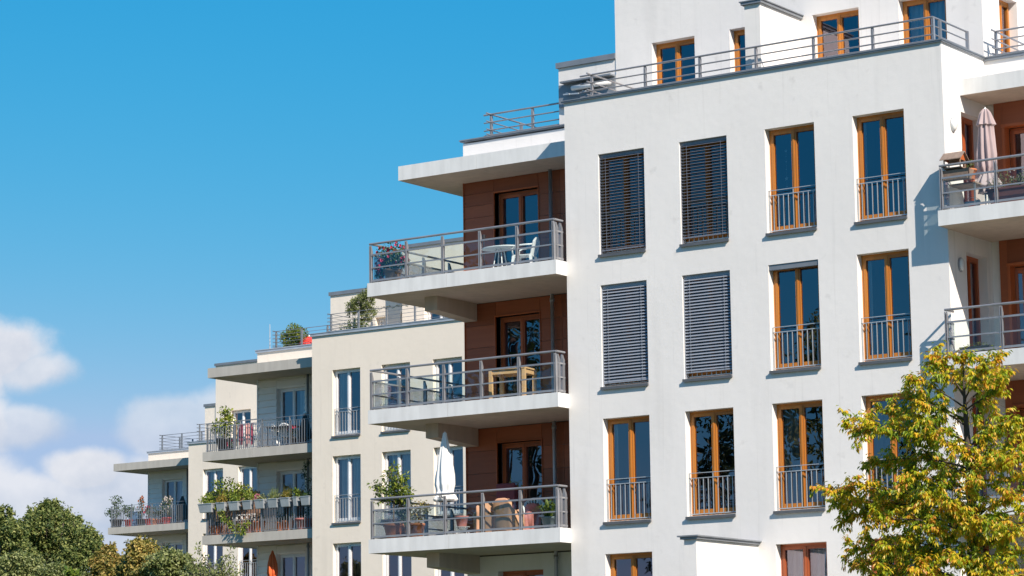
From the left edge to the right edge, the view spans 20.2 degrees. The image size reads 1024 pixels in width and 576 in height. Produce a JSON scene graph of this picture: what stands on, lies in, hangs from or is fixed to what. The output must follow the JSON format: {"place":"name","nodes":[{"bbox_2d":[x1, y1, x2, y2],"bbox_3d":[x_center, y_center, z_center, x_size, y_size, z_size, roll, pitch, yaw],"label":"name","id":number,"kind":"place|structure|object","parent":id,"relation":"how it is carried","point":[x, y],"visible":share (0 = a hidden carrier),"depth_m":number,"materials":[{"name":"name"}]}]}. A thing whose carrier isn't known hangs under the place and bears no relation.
{"place":"outdoors","nodes":[
{"label":"outdoors","id":0,"kind":"place"},
{"bbox_2d":[0,0,615,571],"label":"sky","id":1,"kind":"structure","parent":0,"point":[183,183],"materials":[{"name":"blue"}]},
{"label":"ground","id":2,"kind":"structure","parent":0,"visible":0},
{"bbox_2d":[0,503,41,564],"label":"tree","id":3,"kind":"object","parent":2,"relation":"on","point":[13,534],"visible":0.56,"depth_m":142.44,"materials":[{"name":"green plant"}]},
{"bbox_2d":[0,549,86,575],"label":"tree","id":4,"kind":"object","parent":2,"relation":"on","point":[15,564],"visible":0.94,"depth_m":109.03,"materials":[{"name":"green plant"}]},
{"bbox_2d":[16,497,105,575],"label":"tree","id":5,"kind":"object","parent":2,"relation":"on","point":[66,537],"visible":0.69,"depth_m":151.10,"materials":[{"name":"green plant"}]},
{"bbox_2d":[62,565,80,575],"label":"shrub","id":6,"kind":"object","parent":2,"relation":"on","point":[72,572],"visible":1,"depth_m":81.57,"materials":[{"name":"green plant"}]},
{"bbox_2d":[87,541,127,575],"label":"tree","id":7,"kind":"object","parent":2,"relation":"on","point":[101,562],"visible":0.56,"depth_m":128.32,"materials":[{"name":"yellow plant"}]},
{"bbox_2d":[112,534,161,575],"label":"tree","id":8,"kind":"object","parent":2,"relation":"on","point":[138,549],"visible":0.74,"depth_m":111.26,"materials":[{"name":"yellow plant"}]},
{"bbox_2d":[140,543,202,575],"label":"tree","id":9,"kind":"object","parent":2,"relation":"on","point":[167,562],"visible":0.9,"depth_m":94.80,"materials":[{"name":"green plant"}]},
{"bbox_2d":[108,359,256,575],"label":"apartment building","id":10,"kind":"structure","parent":2,"relation":"on","point":[189,474],"depth_m":135.27,"materials":[{"name":"beige paint"}]},
{"bbox_2d":[104,495,123,526],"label":"potted plant","id":11,"kind":"object","parent":10,"relation":"on","point":[114,521],"visible":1,"depth_m":137.02,"materials":[{"name":"green plant"}]},
{"bbox_2d":[122,504,136,524],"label":"potted plant","id":12,"kind":"object","parent":10,"relation":"on","point":[125,510],"visible":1,"depth_m":136.56,"materials":[{"name":"green plant"}]},
{"bbox_2d":[136,495,145,525],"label":"potted plant","id":13,"kind":"object","parent":10,"relation":"on","point":[142,501],"visible":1,"depth_m":136.12,"materials":[{"name":"green plant"}]},
{"bbox_2d":[159,496,173,523],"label":"potted plant","id":14,"kind":"object","parent":10,"relation":"on","point":[166,518],"visible":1,"depth_m":135.13,"materials":[{"name":"green plant"}]},
{"bbox_2d":[165,479,182,522],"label":"balcony door","id":15,"kind":"structure","parent":10,"relation":"in","point":[175,481],"depth_m":137.09,"materials":[{"name":"white plastic"}]},
{"bbox_2d":[175,494,186,522],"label":"parasol","id":16,"kind":"object","parent":10,"relation":"on","point":[181,512],"visible":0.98,"depth_m":134.73,"materials":[{"name":"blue fabric"}]},
{"bbox_2d":[202,468,222,519],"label":"window","id":17,"kind":"structure","parent":10,"relation":"in","point":[216,474],"depth_m":133.16,"materials":[{"name":"white plastic"}]},
{"bbox_2d":[205,535,220,573],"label":"window","id":18,"kind":"structure","parent":10,"relation":"in","point":[206,546],"depth_m":132.48,"materials":[{"name":"white plastic"}]},
{"bbox_2d":[234,409,250,436],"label":"window","id":19,"kind":"structure","parent":10,"relation":"in","point":[240,411],"depth_m":135.39,"materials":[{"name":"white plastic"}]},
{"bbox_2d":[239,548,255,575],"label":"window","id":20,"kind":"structure","parent":10,"relation":"in","point":[241,565],"depth_m":131.22,"materials":[{"name":"white plastic"}]},
{"bbox_2d":[240,466,256,490],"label":"window","id":21,"kind":"structure","parent":10,"relation":"in","point":[250,473],"depth_m":131.93,"materials":[{"name":"white glass"}]},
{"bbox_2d":[178,541,244,575],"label":"sapling","id":22,"kind":"object","parent":2,"relation":"on","point":[204,570],"visible":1,"depth_m":81.02,"materials":[{"name":"green plant"}]},
{"bbox_2d":[202,237,467,575],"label":"apartment building","id":23,"kind":"structure","parent":2,"relation":"on","point":[347,452],"depth_m":98.60,"materials":[{"name":"beige paint"}]},
{"bbox_2d":[197,492,214,512],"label":"flower box","id":24,"kind":"object","parent":23,"relation":"attached to","point":[206,507],"visible":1,"depth_m":101.38,"materials":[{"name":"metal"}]},
{"bbox_2d":[215,490,227,511],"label":"flower box","id":25,"kind":"object","parent":23,"relation":"attached to","point":[221,504],"visible":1,"depth_m":101.02,"materials":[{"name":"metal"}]},
{"bbox_2d":[211,405,240,450],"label":"potted bush","id":26,"kind":"object","parent":23,"relation":"on","point":[228,418],"visible":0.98,"depth_m":102.28,"materials":[{"name":"green plant"}]},
{"bbox_2d":[202,477,255,534],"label":"climbing plant","id":27,"kind":"object","parent":23,"relation":"on","point":[235,490],"visible":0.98,"depth_m":101.58,"materials":[{"name":"green plant"}]},
{"bbox_2d":[206,489,259,534],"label":"reed screen","id":28,"kind":"object","parent":23,"relation":"on","point":[227,514],"visible":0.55,"depth_m":101.85,"materials":[{"name":"wicker"}]},
{"bbox_2d":[227,489,240,510],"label":"flower box","id":29,"kind":"object","parent":23,"relation":"attached to","point":[234,504],"visible":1,"depth_m":100.67,"materials":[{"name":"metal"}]},
{"bbox_2d":[218,509,250,535],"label":"trailing vine","id":30,"kind":"object","parent":23,"relation":"on","point":[238,528],"visible":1,"depth_m":100.50,"materials":[{"name":"green plant"}]},
{"bbox_2d":[241,492,253,509],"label":"flower box","id":31,"kind":"object","parent":23,"relation":"attached to","point":[247,504],"visible":1,"depth_m":100.33,"materials":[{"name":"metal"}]},
{"bbox_2d":[251,512,265,531],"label":"potted plant","id":32,"kind":"object","parent":23,"relation":"on","point":[257,523],"visible":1,"depth_m":100.39,"materials":[{"name":"brown plant"}]},
{"bbox_2d":[254,493,266,508],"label":"flower box","id":33,"kind":"object","parent":23,"relation":"attached to","point":[260,502],"visible":1,"depth_m":100.00,"materials":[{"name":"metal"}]},
{"bbox_2d":[267,550,277,575],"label":"parasol","id":34,"kind":"object","parent":23,"relation":"on","point":[272,567],"visible":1,"depth_m":100.34,"materials":[{"name":"orange fabric"}]},
{"bbox_2d":[266,486,280,507],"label":"flower box","id":35,"kind":"object","parent":23,"relation":"attached to","point":[273,500],"visible":1,"depth_m":99.69,"materials":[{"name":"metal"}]},
{"bbox_2d":[279,485,292,506],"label":"flower box","id":36,"kind":"object","parent":23,"relation":"attached to","point":[286,500],"visible":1,"depth_m":99.36,"materials":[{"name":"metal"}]},
{"bbox_2d":[282,512,293,529],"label":"potted plant","id":37,"kind":"object","parent":23,"relation":"on","point":[284,522],"visible":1,"depth_m":99.69,"materials":[{"name":"brown plant"}]},
{"bbox_2d":[278,423,298,445],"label":"plastic chair","id":38,"kind":"object","parent":23,"relation":"on","point":[283,432],"visible":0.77,"depth_m":100.88,"materials":[{"name":"white plastic"}]},
{"bbox_2d":[280,387,304,445],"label":"balcony door","id":39,"kind":"structure","parent":23,"relation":"in","point":[301,389],"depth_m":102.50,"materials":[{"name":"white plastic"}]},
{"bbox_2d":[280,470,304,529],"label":"balcony door","id":40,"kind":"structure","parent":23,"relation":"in","point":[295,472],"depth_m":102.12,"materials":[{"name":"white plastic"}]},
{"bbox_2d":[280,553,304,575],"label":"balcony door","id":41,"kind":"structure","parent":23,"relation":"in","point":[294,556],"depth_m":101.68,"materials":[{"name":"white plastic"}]},
{"bbox_2d":[279,322,308,346],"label":"hedge plant","id":42,"kind":"object","parent":23,"relation":"on","point":[291,337],"visible":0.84,"depth_m":103.42,"materials":[{"name":"green plant"}]},
{"bbox_2d":[292,487,300,505],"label":"flower box","id":43,"kind":"object","parent":23,"relation":"attached to","point":[296,500],"visible":1,"depth_m":99.13,"materials":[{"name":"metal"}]},
{"bbox_2d":[295,510,311,528],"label":"potted plant","id":44,"kind":"object","parent":23,"relation":"on","point":[302,522],"visible":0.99,"depth_m":99.21,"materials":[{"name":"brown plant"}]},
{"bbox_2d":[298,412,311,443],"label":"parasol","id":45,"kind":"object","parent":23,"relation":"on","point":[306,429],"visible":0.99,"depth_m":100.04,"materials":[{"name":"blue fabric"}]},
{"bbox_2d":[299,491,311,505],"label":"flower box","id":46,"kind":"object","parent":23,"relation":"attached to","point":[305,499],"visible":1,"depth_m":98.86,"materials":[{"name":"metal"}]},
{"bbox_2d":[300,462,311,528],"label":"climbing rose","id":47,"kind":"object","parent":23,"relation":"on","point":[304,475],"visible":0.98,"depth_m":99.68,"materials":[{"name":"plant"}]},
{"bbox_2d":[331,368,360,437],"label":"window","id":48,"kind":"structure","parent":23,"relation":"in","point":[345,375],"depth_m":98.60,"materials":[{"name":"white glass"}]},
{"bbox_2d":[331,455,360,524],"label":"window","id":49,"kind":"structure","parent":23,"relation":"in","point":[351,464],"depth_m":98.04,"materials":[{"name":"white glass"}]},
{"bbox_2d":[336,542,360,575],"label":"window","id":50,"kind":"structure","parent":23,"relation":"in","point":[348,557],"depth_m":97.71,"materials":[{"name":"white glass"}]},
{"bbox_2d":[339,316,368,329],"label":"terrace bush","id":51,"kind":"object","parent":23,"relation":"on","point":[361,324],"visible":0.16,"depth_m":99.80,"materials":[{"name":"green plant"}]},
{"bbox_2d":[344,286,378,326],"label":"olive tree","id":52,"kind":"object","parent":23,"relation":"on","point":[353,305],"visible":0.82,"depth_m":100.02,"materials":[{"name":"green plant"}]},
{"bbox_2d":[380,363,409,433],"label":"window","id":53,"kind":"structure","parent":23,"relation":"in","point":[387,429],"depth_m":97.30,"materials":[{"name":"white glass"}]},
{"bbox_2d":[384,450,410,511],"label":"window","id":54,"kind":"structure","parent":23,"relation":"in","point":[403,458],"depth_m":96.92,"materials":[{"name":"white glass"}]},
{"bbox_2d":[385,555,411,575],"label":"window","id":55,"kind":"structure","parent":23,"relation":"in","point":[404,562],"depth_m":96.38,"materials":[{"name":"white glass"}]},
{"bbox_2d":[436,357,461,390],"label":"window","id":56,"kind":"structure","parent":23,"relation":"in","point":[450,366],"depth_m":96.17,"materials":[{"name":"white glass"}]},
{"bbox_2d":[436,446,463,516],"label":"window","id":57,"kind":"structure","parent":23,"relation":"in","point":[439,511],"depth_m":95.55,"materials":[{"name":"white glass"}]},
{"bbox_2d":[367,0,1023,575],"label":"apartment building","id":58,"kind":"structure","parent":2,"relation":"on","point":[701,320],"depth_m":62.88,"materials":[{"name":"white paint"}]},
{"bbox_2d":[367,460,415,537],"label":"potted tree","id":59,"kind":"object","parent":58,"relation":"on","point":[393,528],"visible":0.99,"depth_m":66.40,"materials":[{"name":"green plant"}]},
{"bbox_2d":[376,242,410,281],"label":"potted plant","id":60,"kind":"object","parent":58,"relation":"on","point":[391,271],"visible":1,"depth_m":67.29,"materials":[{"name":"green plant"}]},
{"bbox_2d":[391,499,414,537],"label":"potted bush","id":61,"kind":"object","parent":58,"relation":"on","point":[399,504],"visible":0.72,"depth_m":66.61,"materials":[{"name":"green plant"}]},
{"bbox_2d":[410,499,432,536],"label":"potted bush","id":62,"kind":"object","parent":58,"relation":"on","point":[417,527],"visible":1,"depth_m":65.84,"materials":[{"name":"green plant"}]},
{"bbox_2d":[433,431,457,534],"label":"parasol","id":63,"kind":"object","parent":58,"relation":"on","point":[445,478],"visible":0.94,"depth_m":65.67,"materials":[{"name":"white fabric"}]},
{"bbox_2d":[456,526,468,533],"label":"plant stand","id":64,"kind":"object","parent":58,"relation":"on","point":[458,527],"visible":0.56,"depth_m":65.60,"materials":[{"name":"white plastic"}]},
{"bbox_2d":[455,516,468,526],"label":"clay pot","id":65,"kind":"object","parent":64,"relation":"on","point":[461,522],"visible":0.77,"depth_m":65.59,"materials":[{"name":"ceramic"}]},
{"bbox_2d":[473,503,493,532],"bbox_3d":[-0.557,5.186,64.900,0.634,0.701,0.615,0,-9,-3],"label":"covered armchair","id":66,"kind":"object","parent":58,"relation":"on","point":[489,522],"visible":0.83,"depth_m":64.63,"materials":[{"name":"beige fabric"}]},
{"bbox_2d":[482,245,514,266],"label":"garden table","id":67,"kind":"object","parent":58,"relation":"on","point":[496,248],"visible":0.66,"depth_m":66.08,"materials":[{"name":"white plastic"}]},
{"bbox_2d":[496,483,518,509],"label":"cushion stack","id":68,"kind":"object","parent":58,"relation":"on","point":[511,494],"visible":0.36,"depth_m":66.14,"materials":[{"name":"fabric"}]},
{"bbox_2d":[493,498,524,531],"bbox_3d":[-0.068,5.102,64.567,0.634,0.751,0.615,-8,-12,40],"label":"covered armchair","id":69,"kind":"object","parent":58,"relation":"on","point":[499,508],"visible":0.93,"depth_m":64.31,"materials":[{"name":"beige fabric"}]},
{"bbox_2d":[489,367,536,398],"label":"wooden table","id":70,"kind":"object","parent":58,"relation":"on","point":[501,374],"visible":0.81,"depth_m":65.45,"materials":[{"name":"yellow wood"}]},
{"bbox_2d":[499,189,537,265],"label":"balcony door","id":71,"kind":"structure","parent":58,"relation":"in","point":[521,195],"depth_m":68.29,"materials":[{"name":"brown wood"}]},
{"bbox_2d":[501,314,538,396],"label":"balcony door","id":72,"kind":"structure","parent":58,"relation":"in","point":[522,319],"depth_m":67.85,"materials":[{"name":"brown wood"}]},
{"bbox_2d":[502,441,540,505],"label":"balcony door","id":73,"kind":"structure","parent":58,"relation":"in","point":[524,445],"depth_m":67.32,"materials":[{"name":"brown wood"}]},
{"bbox_2d":[503,570,542,575],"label":"balcony door","id":74,"kind":"structure","parent":58,"relation":"in","point":[528,572],"depth_m":66.88,"materials":[{"name":"brown wood"}]},
{"bbox_2d":[511,237,539,264],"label":"plastic chair","id":75,"kind":"object","parent":58,"relation":"on","point":[535,242],"visible":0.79,"depth_m":65.85,"materials":[{"name":"white plastic"}]},
{"bbox_2d":[524,503,541,529],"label":"potted plant","id":76,"kind":"object","parent":58,"relation":"on","point":[532,519],"visible":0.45,"depth_m":65.19,"materials":[{"name":"red"}]},
{"bbox_2d":[523,500,544,516],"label":"plastic chair","id":77,"kind":"object","parent":58,"relation":"on","point":[540,502],"visible":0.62,"depth_m":65.81,"materials":[{"name":"white plastic"}]},
{"bbox_2d":[533,499,555,527],"bbox_3d":[0.793,5.021,64.113,0.908,0.744,0.991,-7,-11,34],"label":"potted plant","id":78,"kind":"object","parent":58,"relation":"on","point":[548,518],"visible":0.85,"depth_m":63.96,"materials":[{"name":"green plant"}]},
{"bbox_2d":[598,149,645,257],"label":"window","id":79,"kind":"structure","parent":58,"relation":"in","point":[628,248],"depth_m":64.03,"materials":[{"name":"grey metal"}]},
{"bbox_2d":[600,281,648,389],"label":"window","id":80,"kind":"structure","parent":58,"relation":"in","point":[633,381],"depth_m":63.50,"materials":[{"name":"grey metal"}]},
{"bbox_2d":[603,416,651,524],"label":"window","id":81,"kind":"structure","parent":58,"relation":"in","point":[632,517],"depth_m":63.19,"materials":[{"name":"brown wood"}]},
{"bbox_2d":[610,552,651,575],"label":"window","id":82,"kind":"structure","parent":58,"relation":"in","point":[633,556],"depth_m":62.82,"materials":[{"name":"brown wood"}]},
{"bbox_2d":[656,38,694,83],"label":"window","id":83,"kind":"structure","parent":58,"relation":"in","point":[677,44],"depth_m":66.40,"materials":[{"name":"brown wood"}]},
{"bbox_2d":[679,136,728,246],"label":"window","id":84,"kind":"structure","parent":58,"relation":"in","point":[690,240],"depth_m":62.82,"materials":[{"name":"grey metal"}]},
{"bbox_2d":[682,271,732,381],"bbox_3d":[4.276,0.840,62.308,1.234,2.345,0.342,-7,-11,34],"label":"window","id":85,"kind":"structure","parent":58,"relation":"in","point":[690,347],"depth_m":62.30,"materials":[{"name":"grey metal"}]},
{"bbox_2d":[685,408,735,519],"bbox_3d":[4.315,3.781,61.842,1.234,2.345,0.342,-7,-11,34],"label":"window","id":86,"kind":"structure","parent":58,"relation":"in","point":[726,512],"depth_m":61.96,"materials":[{"name":"brown wood"}]},
{"bbox_2d":[734,29,744,70],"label":"window","id":87,"kind":"structure","parent":58,"relation":"in","point":[737,34],"depth_m":65.47,"materials":[{"name":"brown wood"}]},
{"bbox_2d":[765,124,816,235],"bbox_3d":[6.009,-2.304,61.557,1.234,2.345,0.342,-7,-11,34],"label":"window","id":88,"kind":"structure","parent":58,"relation":"in","point":[797,227],"depth_m":61.67,"materials":[{"name":"brown wood"}]},
{"bbox_2d":[769,260,820,373],"bbox_3d":[6.048,0.624,61.092,1.234,2.345,0.342,-7,-11,34],"label":"window","id":89,"kind":"structure","parent":58,"relation":"in","point":[797,266],"depth_m":61.19,"materials":[{"name":"brown wood"}]},
{"bbox_2d":[773,401,825,513],"bbox_3d":[6.123,3.573,60.677,1.234,2.345,0.469,-7,-11,34],"label":"window","id":90,"kind":"structure","parent":58,"relation":"in","point":[794,434],"depth_m":60.89,"materials":[{"name":"brown wood"}]},
{"bbox_2d":[781,542,827,575],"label":"window","id":91,"kind":"structure","parent":58,"relation":"in","point":[806,559],"depth_m":60.46,"materials":[{"name":"red wood"}]},
{"bbox_2d":[817,10,859,57],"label":"window","id":92,"kind":"structure","parent":58,"relation":"in","point":[839,16],"depth_m":64.02,"materials":[{"name":"brown wood"}]},
{"bbox_2d":[854,111,906,224],"bbox_3d":[7.787,-2.511,60.401,1.234,2.345,0.448,-7,-11,34],"label":"window","id":93,"kind":"structure","parent":58,"relation":"in","point":[886,215],"depth_m":60.49,"materials":[{"name":"brown wood"}]},
{"bbox_2d":[858,250,911,364],"bbox_3d":[7.826,0.417,59.936,1.234,2.345,0.448,-7,-11,34],"label":"window","id":94,"kind":"structure","parent":58,"relation":"in","point":[866,263],"depth_m":60.04,"materials":[{"name":"brown wood"}]},
{"bbox_2d":[863,393,915,506],"bbox_3d":[7.870,3.360,59.478,1.234,2.345,0.469,-7,-11,34],"label":"window","id":95,"kind":"structure","parent":58,"relation":"in","point":[883,443],"depth_m":59.80,"materials":[{"name":"brown wood"}]},
{"bbox_2d":[902,0,946,43],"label":"window","id":96,"kind":"structure","parent":58,"relation":"in","point":[918,8],"depth_m":62.93,"materials":[{"name":"brown wood"}]},
{"bbox_2d":[939,151,968,169],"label":"bird house","id":97,"kind":"structure","parent":58,"relation":"on","point":[955,157],"depth_m":59.00,"materials":[{"name":"brown wood"}]},
{"bbox_2d":[943,168,973,181],"bbox_3d":[9.125,-2.363,59.014,0.640,0.294,0.260,-7,-11,34],"label":"hanging planter","id":98,"kind":"object","parent":58,"relation":"hanging from","point":[954,172],"visible":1,"depth_m":58.90,"materials":[{"name":"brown wood"}]},
{"bbox_2d":[949,181,986,208],"bbox_3d":[9.377,-1.812,59.494,0.720,0.630,0.560,-7,-11,34],"label":"side table","id":99,"kind":"object","parent":58,"relation":"on","point":[967,185],"visible":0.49,"depth_m":59.39,"materials":[{"name":"grey wood"}]},
{"bbox_2d":[961,116,974,201],"bbox_3d":[9.447,-2.483,60.635,0.240,2.270,0.970,-7,-11,34],"label":"balcony door","id":100,"kind":"structure","parent":58,"relation":"in","point":[964,121],"depth_m":60.92,"materials":[{"name":"red wood"}]},
{"bbox_2d":[966,256,980,345],"bbox_3d":[9.486,0.460,60.169,0.240,2.270,0.970,-7,-11,34],"label":"balcony door","id":101,"kind":"structure","parent":58,"relation":"in","point":[970,260],"depth_m":60.40,"materials":[{"name":"red wood"}]},
{"bbox_2d":[959,341,993,352],"bbox_3d":[9.501,1.251,58.863,0.680,0.300,0.240,-7,-11,34],"label":"herb box","id":102,"kind":"object","parent":58,"relation":"on","point":[974,346],"visible":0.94,"depth_m":58.76,"materials":[{"name":"green plant"}]},
{"bbox_2d":[972,398,986,496],"bbox_3d":[9.525,3.413,59.700,0.240,2.270,0.970,-7,-11,34],"label":"balcony door","id":103,"kind":"structure","parent":58,"relation":"in","point":[974,410],"depth_m":59.84,"materials":[{"name":"red wood"}]},
{"bbox_2d":[976,107,1002,203],"bbox_3d":[9.834,-2.631,59.679,0.592,2.292,0.600,-7,-11,34],"label":"parasol","id":104,"kind":"object","parent":58,"relation":"on","point":[986,142],"visible":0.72,"depth_m":59.62,"materials":[{"name":"beige fabric"}]},
{"bbox_2d":[985,170,1023,203],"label":"long planter","id":105,"kind":"object","parent":58,"relation":"on","point":[1012,191],"visible":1,"depth_m":58.28,"materials":[{"name":"green plant"}]},
{"bbox_2d":[999,0,1009,52],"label":"window","id":106,"kind":"structure","parent":58,"relation":"in","point":[1002,4],"depth_m":63.24,"materials":[{"name":"brown wood"}]},
{"bbox_2d":[1010,127,1023,185],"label":"balcony door","id":107,"kind":"structure","parent":58,"relation":"in","point":[1013,132],"depth_m":61.00,"materials":[{"name":"brown wood"}]},
{"bbox_2d":[1015,267,1023,347],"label":"balcony door","id":108,"kind":"structure","parent":58,"relation":"in","point":[1017,270],"depth_m":60.54,"materials":[{"name":"brown wood"}]},
{"bbox_2d":[809,340,1023,575],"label":"autumn tree","id":109,"kind":"object","parent":2,"relation":"on","point":[906,505],"visible":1,"depth_m":41.63,"materials":[{"name":"yellow plant"}]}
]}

